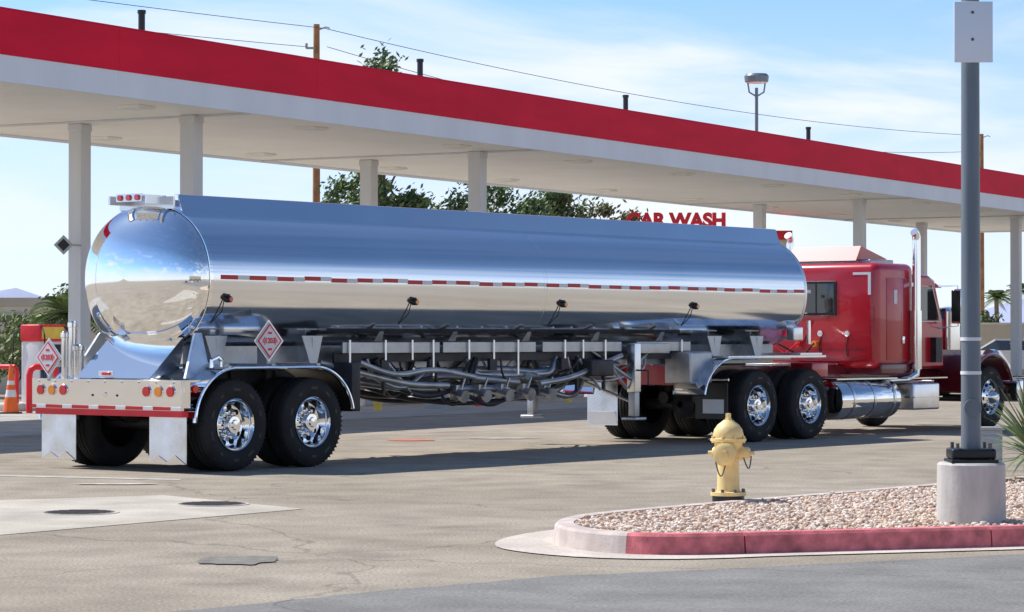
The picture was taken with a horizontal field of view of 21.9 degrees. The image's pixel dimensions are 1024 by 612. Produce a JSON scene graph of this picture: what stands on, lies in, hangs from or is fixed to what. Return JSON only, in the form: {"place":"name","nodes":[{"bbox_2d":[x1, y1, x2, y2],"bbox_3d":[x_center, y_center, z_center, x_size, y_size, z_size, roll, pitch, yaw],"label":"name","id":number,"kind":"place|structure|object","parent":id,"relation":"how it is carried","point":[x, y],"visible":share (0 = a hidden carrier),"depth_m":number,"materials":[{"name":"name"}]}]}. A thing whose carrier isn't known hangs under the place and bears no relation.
{"place":"outdoors","nodes":[
{"label":"outdoors","id":0,"kind":"place"},
{"bbox_2d":[0,298,53,322],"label":"building","id":1,"kind":"structure","parent":0,"point":[20,305],"depth_m":119.89,"materials":[{"name":"paint"}]},
{"bbox_2d":[75,483,155,483],"bbox_3d":[-4.048,1.812,26.984,0.896,0.001,0.271,0,-1,0],"label":"painted mark","id":2,"kind":"object","parent":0,"point":[115,483],"visible":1,"depth_m":27.00,"materials":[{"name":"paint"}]},
{"bbox_2d":[0,495,299,534],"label":"concrete pavement","id":3,"kind":"structure","parent":0,"point":[20,516],"depth_m":22.72,"materials":[{"name":"grey concrete"}]},
{"bbox_2d":[39,509,119,514],"bbox_3d":[-3.691,1.760,22.564,0.690,0.016,0.690,0,-1,0],"label":"manhole cover","id":4,"kind":"object","parent":3,"relation":"on","point":[79,512],"visible":1,"depth_m":22.45,"materials":[{"name":"metal"}]},
{"bbox_2d":[173,501,249,506],"bbox_3d":[-2.689,1.773,23.711,0.690,0.016,0.690,0,-1,0],"label":"manhole cover","id":5,"kind":"object","parent":3,"relation":"on","point":[212,503],"visible":1,"depth_m":23.64,"materials":[{"name":"metal"}]},
{"bbox_2d":[424,367,449,407],"bbox_3d":[-1.600,1.614,55.983,0.652,1.100,0.656,0,-1,0],"label":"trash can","id":6,"kind":"object","parent":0,"point":[435,405],"visible":0.23,"depth_m":55.75,"materials":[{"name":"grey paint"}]},
{"bbox_2d":[483,438,517,438],"bbox_3d":[-0.102,1.956,39.166,1.124,0.001,0.356,0,-1,0],"label":"painted mark","id":7,"kind":"object","parent":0,"point":[499,438],"visible":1,"depth_m":39.02,"materials":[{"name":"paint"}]},
{"bbox_2d":[0,386,1023,611],"bbox_3d":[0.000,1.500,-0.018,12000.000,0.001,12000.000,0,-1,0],"label":"ground","id":8,"kind":"structure","parent":0,"point":[450,499],"depth_m":24.77,"materials":[{"name":"concrete"}]},
{"bbox_2d":[0,309,28,382],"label":"bush","id":9,"kind":"object","parent":8,"relation":"on","point":[5,348],"visible":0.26,"depth_m":65.81,"materials":[{"name":"green plant"}]},
{"bbox_2d":[0,309,64,376],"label":"bush","id":10,"kind":"object","parent":8,"relation":"on","point":[16,320],"visible":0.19,"depth_m":63.51,"materials":[{"name":"green plant"}]},
{"bbox_2d":[28,283,91,323],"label":"tree","id":11,"kind":"object","parent":8,"relation":"on","point":[59,294],"visible":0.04,"depth_m":90.86,"materials":[{"name":"green plant"}]},
{"bbox_2d":[0,475,180,479],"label":"lane marking","id":12,"kind":"object","parent":8,"relation":"on","point":[89,477],"visible":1,"depth_m":28.23,"materials":[{"name":"paint"}]},
{"bbox_2d":[198,555,276,564],"bbox_3d":[-1.841,1.702,17.732,0.533,0.001,0.729,0,-1,0],"label":"asphalt patch","id":13,"kind":"object","parent":8,"relation":"on","point":[252,559],"visible":1,"depth_m":17.77,"materials":[{"name":"grey asphalt"}]},
{"bbox_2d":[305,24,329,201],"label":"utility pole","id":14,"kind":"object","parent":8,"relation":"on","point":[316,55],"visible":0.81,"depth_m":100.00,"materials":[{"name":"brown wood"}]},
{"bbox_2d":[92,0,980,152],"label":"overhead wires","id":15,"kind":"object","parent":14,"relation":"attached to","point":[490,66],"visible":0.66,"depth_m":105.90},
{"bbox_2d":[320,177,396,205],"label":"tree","id":16,"kind":"object","parent":8,"relation":"on","point":[328,201],"visible":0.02,"depth_m":89.81,"materials":[{"name":"green plant"}]},
{"bbox_2d":[317,38,444,209],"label":"eucalyptus tree","id":17,"kind":"object","parent":8,"relation":"on","point":[411,199],"visible":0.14,"depth_m":83.75,"materials":[{"name":"green plant"}]},
{"bbox_2d":[400,439,422,440],"bbox_3d":[-1.474,1.948,38.437,0.716,0.001,0.448,0,-1,0],"label":"painted mark","id":18,"kind":"object","parent":8,"relation":"on","point":[411,440],"visible":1,"depth_m":38.26,"materials":[{"name":"red paint"}]},
{"bbox_2d":[32,193,825,470],"bbox_3d":[-0.391,0.350,34.987,2.575,3.130,13.497,-1,-1,38],"label":"tank trailer","id":19,"kind":"object","parent":8,"relation":"on","point":[240,333],"visible":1,"depth_m":31.86,"materials":[{"name":"metal"}]},
{"bbox_2d":[398,182,560,216],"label":"tree","id":20,"kind":"object","parent":8,"relation":"on","point":[528,206],"visible":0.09,"depth_m":85.67,"materials":[{"name":"green plant"}]},
{"bbox_2d":[0,321,1023,393],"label":"block wall","id":21,"kind":"structure","parent":8,"relation":"on","point":[990,332],"depth_m":103.99,"materials":[{"name":"beige paint"}]},
{"bbox_2d":[497,191,603,218],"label":"tree","id":22,"kind":"object","parent":8,"relation":"on","point":[558,204],"visible":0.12,"depth_m":91.26,"materials":[{"name":"green plant"}]},
{"bbox_2d":[596,199,647,220],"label":"tree","id":23,"kind":"object","parent":8,"relation":"on","point":[607,209],"visible":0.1,"depth_m":96.13,"materials":[{"name":"green plant"}]},
{"bbox_2d":[626,212,791,365],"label":"car wash building","id":24,"kind":"structure","parent":8,"relation":"on","point":[722,220],"depth_m":87.68,"materials":[{"name":"paint"}]},
{"bbox_2d":[495,476,1023,558],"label":"gravel island","id":25,"kind":"structure","parent":8,"relation":"on","point":[891,519],"depth_m":18.88,"materials":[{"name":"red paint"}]},
{"bbox_2d":[708,413,754,501],"bbox_3d":[1.785,1.263,22.055,0.378,0.737,0.333,1,-1,-37],"label":"fire hydrant","id":26,"kind":"object","parent":25,"relation":"on","point":[729,450],"visible":0.98,"depth_m":22.00,"materials":[{"name":"yellow metal"}]},
{"bbox_2d":[936,0,1005,524],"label":"parking lot light pole","id":27,"kind":"object","parent":25,"relation":"on","point":[971,480],"visible":0.99,"depth_m":19.53,"materials":[{"name":"metal"}]},
{"bbox_2d":[943,364,1023,474],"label":"yucca plant","id":28,"kind":"object","parent":25,"relation":"on","point":[1017,428],"visible":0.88,"depth_m":25.13,"materials":[{"name":"green plant"}]},
{"bbox_2d":[981,426,1004,461],"bbox_3d":[4.950,1.481,27.484,0.300,0.450,0.240,0,-1,0],"label":"utility box","id":29,"kind":"object","parent":25,"relation":"on","point":[991,432],"visible":0.38,"depth_m":27.38,"materials":[{"name":"grey paint"}]},
{"bbox_2d":[587,228,1022,441],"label":"semi truck","id":30,"kind":"object","parent":8,"relation":"on","point":[885,336],"visible":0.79,"depth_m":41.03,"materials":[{"name":"metal"}]},
{"bbox_2d":[980,134,989,322],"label":"utility pole","id":31,"kind":"object","parent":8,"relation":"on","point":[982,296],"visible":0.35,"depth_m":151.92,"materials":[{"name":"brown wood"}]},
{"bbox_2d":[981,310,1003,322],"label":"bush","id":32,"kind":"object","parent":8,"relation":"on","point":[986,317],"visible":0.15,"depth_m":141.79,"materials":[{"name":"green plant"}]},
{"bbox_2d":[984,290,1009,322],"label":"palm tree","id":33,"kind":"object","parent":8,"relation":"on","point":[998,296],"visible":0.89,"depth_m":159.84,"materials":[{"name":"green plant"}]},
{"bbox_2d":[1003,283,1023,302],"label":"palm tree","id":34,"kind":"object","parent":8,"relation":"on","point":[1008,294],"visible":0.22,"depth_m":174.94,"materials":[{"name":"green plant"}]},
{"bbox_2d":[0,375,1023,436],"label":"forecourt pavement","id":35,"kind":"structure","parent":0,"point":[23,423],"depth_m":53.36,"materials":[{"name":"concrete"}]},
{"bbox_2d":[0,365,21,413],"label":"traffic cone","id":36,"kind":"object","parent":35,"relation":"on","point":[10,404],"visible":1,"depth_m":51.82,"materials":[{"name":"orange plastic"}]},
{"bbox_2d":[0,324,67,410],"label":"fuel dispenser","id":37,"kind":"object","parent":35,"relation":"on","point":[34,338],"visible":0.45,"depth_m":54.66,"materials":[{"name":"metal"}]},
{"bbox_2d":[26,363,58,412],"bbox_3d":[-9.284,1.629,52.355,0.669,0.984,0.130,0,-1,-20],"label":"guard rail hoop","id":38,"kind":"object","parent":35,"relation":"on","point":[29,374],"visible":0.61,"depth_m":52.22,"materials":[{"name":"red metal"}]},
{"bbox_2d":[23,296,105,340],"bbox_3d":[-9.720,0.960,58.492,2.265,2.486,2.398,0,-1,0],"label":"palm tree","id":39,"kind":"object","parent":35,"relation":"on","point":[60,303],"visible":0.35,"depth_m":58.17,"materials":[{"name":"green plant"}]},
{"bbox_2d":[374,389,381,410],"bbox_3d":[-2.744,1.631,54.078,0.170,1.020,0.170,0,-1,0],"label":"bollard","id":40,"kind":"object","parent":35,"relation":"on","point":[377,406],"visible":0.14,"depth_m":54.00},
{"bbox_2d":[360,368,422,405],"bbox_3d":[-2.928,1.296,59.241,1.200,1.813,3.200,0,-1,29],"label":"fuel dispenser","id":41,"kind":"object","parent":35,"relation":"on","point":[363,402],"visible":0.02,"depth_m":57.79,"materials":[{"name":"metal"}]},
{"bbox_2d":[0,6,1023,397],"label":"gas station canopy","id":42,"kind":"object","parent":35,"relation":"on","point":[80,86],"visible":0.84,"depth_m":56.31,"materials":[{"name":"white metal"}]},
{"bbox_2d":[54,235,81,254],"bbox_3d":[-8.543,-1.176,50.947,0.547,0.380,0.173,0,-1,-24],"label":"diamond sign","id":43,"kind":"object","parent":42,"relation":"attached to","point":[63,244],"visible":1,"depth_m":50.90,"materials":[{"name":"black metal"}]},
{"bbox_2d":[744,73,768,130],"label":"street lamp","id":44,"kind":"object","parent":35,"relation":"on","point":[756,78],"visible":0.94,"depth_m":89.97,"materials":[{"name":"grey metal"}]},
{"bbox_2d":[981,339,1023,368],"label":"parked car","id":45,"kind":"object","parent":35,"relation":"on","point":[1001,347],"visible":0.09,"depth_m":96.32,"materials":[{"name":"white paint"}]},
{"bbox_2d":[0,288,1023,322],"bbox_3d":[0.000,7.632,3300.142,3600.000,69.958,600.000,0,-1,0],"label":"hills","id":46,"kind":"structure","parent":0,"point":[13,293],"depth_m":3165.96,"materials":[{"name":"grey"}]},
{"bbox_2d":[0,0,1023,308],"label":"sky","id":47,"kind":"structure","parent":0,"point":[883,64],"materials":[{"name":"blue"}]},
{"bbox_2d":[538,366,583,398],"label":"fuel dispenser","id":48,"kind":"object","parent":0,"point":[580,395],"visible":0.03,"depth_m":65.45,"materials":[{"name":"metal"}]},
{"bbox_2d":[172,554,1023,611],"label":"road","id":49,"kind":"structure","parent":0,"point":[992,583],"depth_m":15.51,"materials":[{"name":"grey asphalt"}]}
]}

